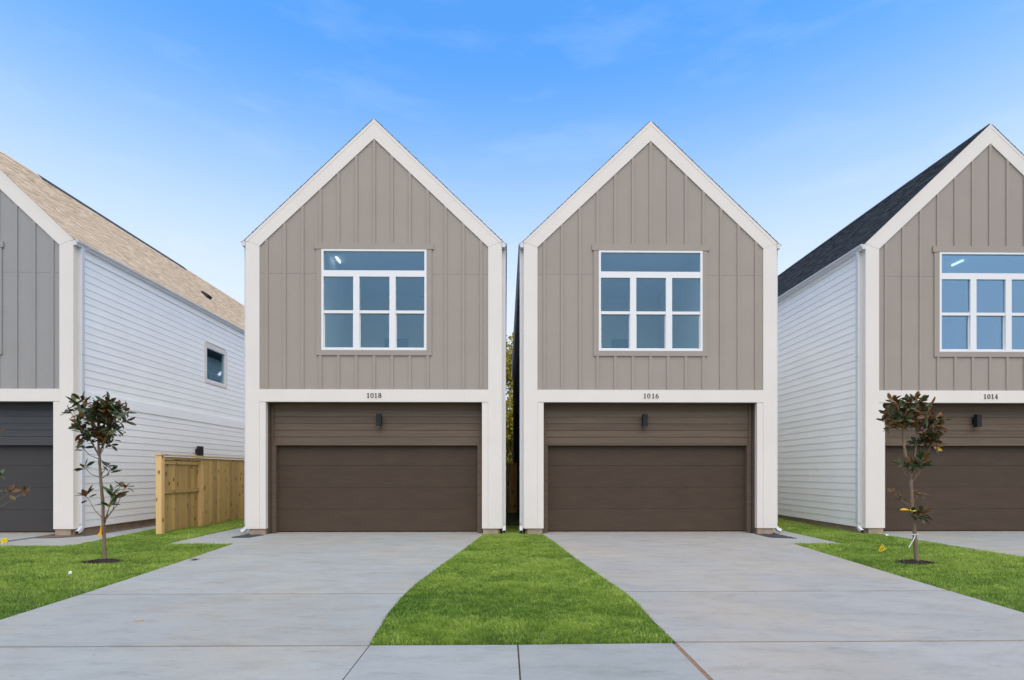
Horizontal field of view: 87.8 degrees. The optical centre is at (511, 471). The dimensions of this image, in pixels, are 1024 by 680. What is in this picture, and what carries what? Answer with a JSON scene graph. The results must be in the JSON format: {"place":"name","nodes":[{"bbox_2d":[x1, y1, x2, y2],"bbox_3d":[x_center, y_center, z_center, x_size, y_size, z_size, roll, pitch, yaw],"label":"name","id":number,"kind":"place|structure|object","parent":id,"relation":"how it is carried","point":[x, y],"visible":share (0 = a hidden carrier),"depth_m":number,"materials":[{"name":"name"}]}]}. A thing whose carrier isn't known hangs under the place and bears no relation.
{"place":"outdoors","nodes":[
{"label":"outdoors","id":0,"kind":"place"},
{"bbox_2d":[0,533,54,542],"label":"driveway","id":1,"kind":"structure","parent":0,"point":[15,536],"depth_m":12.75,"materials":[{"name":"concrete"}]},
{"bbox_2d":[36,535,86,537],"bbox_3d":[-10.726,1.595,12.822,0.870,0.100,0.690,0,0,-1],"label":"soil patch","id":2,"kind":"object","parent":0,"point":[58,536],"visible":0.43,"depth_m":12.67,"materials":[{"name":"grey concrete"}]},
{"bbox_2d":[0,526,155,545],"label":"side path","id":3,"kind":"structure","parent":0,"point":[56,541],"depth_m":12.05,"materials":[{"name":"concrete"}]},
{"bbox_2d":[1,538,7,544],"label":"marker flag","id":4,"kind":"object","parent":3,"relation":"on","point":[4,540],"visible":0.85,"depth_m":11.07,"materials":[{"name":"plastic"}]},
{"bbox_2d":[82,524,155,535],"bbox_3d":[-10.514,1.600,21.880,0.360,0.100,17.980,0,0,-1],"label":"soil bed","id":5,"kind":"object","parent":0,"point":[109,531],"visible":0.14,"depth_m":14.25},
{"bbox_2d":[0,518,244,619],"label":"lawn","id":6,"kind":"structure","parent":0,"point":[41,595],"depth_m":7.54,"materials":[{"name":"green plant"}]},
{"bbox_2d":[0,429,30,506],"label":"magnolia sapling","id":7,"kind":"object","parent":6,"relation":"on","point":[11,489],"visible":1,"depth_m":9.27,"materials":[{"name":"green plant"}]},
{"bbox_2d":[61,391,136,558],"bbox_3d":[-6.988,0.099,9.032,1.110,2.963,0.826,0,0,-1],"label":"magnolia sapling","id":8,"kind":"object","parent":6,"relation":"on","point":[102,411],"visible":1,"depth_m":9.01,"materials":[{"name":"green plant"}]},
{"bbox_2d":[97,524,101,536],"bbox_3d":[-6.965,1.000,8.991,0.065,0.220,0.005,0,0,-1],"label":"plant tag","id":9,"kind":"object","parent":8,"relation":"hanging from","point":[99,534],"visible":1,"depth_m":8.99,"materials":[{"name":"yellow plastic"}]},
{"bbox_2d":[82,558,119,563],"bbox_3d":[-6.940,1.501,9.015,0.695,0.078,0.439,0,0,-1],"label":"mulch ring","id":10,"kind":"object","parent":6,"relation":"on","point":[102,560],"visible":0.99,"depth_m":8.95,"materials":[{"name":"brown soil"}]},
{"bbox_2d":[154,454,243,533],"bbox_3d":[-8.725,0.618,18.747,0.200,2.105,11.480,0,0,-1],"label":"wooden fence","id":11,"kind":"object","parent":6,"relation":"on","point":[191,492],"visible":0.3,"depth_m":14.76,"materials":[{"name":"brown wood"}]},
{"bbox_2d":[173,527,262,543],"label":"side path","id":12,"kind":"structure","parent":0,"point":[221,537],"depth_m":12.22,"materials":[{"name":"concrete"}]},
{"bbox_2d":[231,534,261,537],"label":"gravel","id":13,"kind":"structure","parent":12,"relation":"on","point":[247,536],"depth_m":12.49,"materials":[{"name":"grey gravel"}]},
{"bbox_2d":[0,533,482,679],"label":"driveway","id":14,"kind":"structure","parent":0,"point":[294,606],"depth_m":5.66,"materials":[{"name":"concrete"}]},
{"bbox_2d":[500,498,523,533],"bbox_3d":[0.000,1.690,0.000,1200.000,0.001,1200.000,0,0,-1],"label":"ground","id":15,"kind":"structure","parent":0,"point":[513,512],"depth_m":20.49,"materials":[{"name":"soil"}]},
{"bbox_2d":[0,150,243,534],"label":"house","id":16,"kind":"structure","parent":15,"relation":"on","point":[93,303],"depth_m":13.85,"materials":[{"name":"white paint"}]},
{"bbox_2d":[0,445,54,531],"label":"garage door","id":17,"kind":"structure","parent":16,"relation":"in","point":[28,466],"depth_m":13.26,"materials":[{"name":"grey metal"}]},
{"bbox_2d":[206,346,225,385],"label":"side window","id":18,"kind":"structure","parent":16,"relation":"in","point":[207,348],"depth_m":19.80,"materials":[{"name":"white plastic"}]},
{"bbox_2d":[240,119,506,534],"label":"house","id":19,"kind":"structure","parent":15,"relation":"on","point":[375,280],"depth_m":13.00,"materials":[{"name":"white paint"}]},
{"bbox_2d":[321,249,426,349],"bbox_3d":[-3.358,-4.185,13.005,2.550,2.460,0.108,0,0,-1],"label":"window","id":20,"kind":"structure","parent":19,"relation":"in","point":[356,275],"depth_m":12.96,"materials":[{"name":"white plastic"}]},
{"bbox_2d":[278,445,476,531],"bbox_3d":[-3.363,0.393,13.392,5.100,2.246,0.055,0,0,-1],"label":"garage door","id":21,"kind":"structure","parent":19,"relation":"in","point":[322,488],"depth_m":13.36,"materials":[{"name":"brown metal"}]},
{"bbox_2d":[506,333,512,462],"bbox_3d":[-0.084,-4.250,37.281,7.455,11.986,6.236,0,0,30],"label":"garden tree","id":22,"kind":"object","parent":15,"relation":"on","point":[509,434],"visible":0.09,"depth_m":36.69,"materials":[{"name":"green plant"}]},
{"bbox_2d":[511,121,781,534],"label":"house","id":23,"kind":"structure","parent":15,"relation":"on","point":[644,371],"depth_m":13.08,"materials":[{"name":"white paint"}]},
{"bbox_2d":[506,463,516,512],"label":"wooden gate","id":24,"kind":"structure","parent":23,"relation":"attached to","point":[509,487],"depth_m":19.50,"materials":[{"name":"brown wood"}]},
{"bbox_2d":[548,446,744,531],"bbox_3d":[3.392,0.393,13.476,5.100,2.246,0.055,0,0,-1],"label":"garage door","id":25,"kind":"structure","parent":23,"relation":"in","point":[591,488],"depth_m":13.45,"materials":[{"name":"brown metal"}]},
{"bbox_2d":[599,250,702,350],"bbox_3d":[3.397,-4.185,13.089,2.550,2.460,0.108,0,0,-1],"label":"window","id":26,"kind":"structure","parent":23,"relation":"in","point":[632,276],"depth_m":13.04,"materials":[{"name":"white plastic"}]},
{"bbox_2d":[778,124,1023,533],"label":"house","id":27,"kind":"structure","parent":15,"relation":"on","point":[914,285],"depth_m":13.47,"materials":[{"name":"white paint"}]},
{"bbox_2d":[883,446,1023,530],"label":"garage door","id":28,"kind":"structure","parent":27,"relation":"in","point":[969,488],"depth_m":13.55,"materials":[{"name":"brown metal"}]},
{"bbox_2d":[940,252,1023,351],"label":"window","id":29,"kind":"structure","parent":27,"relation":"in","point":[971,278],"depth_m":13.15,"materials":[{"name":"white plastic"}]},
{"bbox_2d":[0,0,1023,411],"label":"sky","id":30,"kind":"structure","parent":0,"point":[185,125],"materials":[{"name":"blue"}]},
{"bbox_2d":[368,513,673,646],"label":"lawn","id":31,"kind":"structure","parent":0,"point":[512,519],"depth_m":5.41,"materials":[{"name":"green plant"}]},
{"bbox_2d":[344,643,707,679],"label":"sidewalk","id":32,"kind":"structure","parent":0,"point":[656,661],"depth_m":4.25,"materials":[{"name":"concrete"}]},
{"bbox_2d":[543,532,1023,679],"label":"driveway","id":33,"kind":"structure","parent":0,"point":[732,606],"depth_m":5.78,"materials":[{"name":"concrete"}]},
{"bbox_2d":[769,529,839,543],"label":"side path","id":34,"kind":"structure","parent":0,"point":[803,538],"depth_m":12.04,"materials":[{"name":"concrete"}]},
{"bbox_2d":[756,533,796,538],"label":"gravel","id":35,"kind":"structure","parent":34,"relation":"on","point":[773,535],"depth_m":12.53,"materials":[{"name":"grey gravel"}]},
{"bbox_2d":[773,518,1023,612],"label":"lawn","id":36,"kind":"structure","parent":0,"point":[954,577],"depth_m":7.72,"materials":[{"name":"green plant"}]},
{"bbox_2d":[879,543,885,553],"bbox_3d":[6.882,1.455,9.893,0.161,0.250,0.019,0,0,-5],"label":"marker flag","id":37,"kind":"object","parent":36,"relation":"on","point":[882,548],"visible":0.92,"depth_m":9.89,"materials":[{"name":"plastic"}]},
{"bbox_2d":[877,391,950,560],"bbox_3d":[6.739,0.115,8.887,1.046,2.936,0.708,0,0,12],"label":"magnolia sapling","id":38,"kind":"object","parent":36,"relation":"on","point":[901,418],"visible":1,"depth_m":8.90,"materials":[{"name":"green plant"}]},
{"bbox_2d":[894,559,936,564],"bbox_3d":[6.757,1.504,8.912,0.681,0.069,0.443,0,0,-1],"label":"mulch ring","id":39,"kind":"object","parent":36,"relation":"on","point":[915,562],"visible":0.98,"depth_m":8.85,"materials":[{"name":"brown soil"}]},
{"bbox_2d":[883,532,1023,555],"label":"driveway","id":40,"kind":"structure","parent":0,"point":[1009,543],"depth_m":12.00,"materials":[{"name":"concrete"}]}
]}

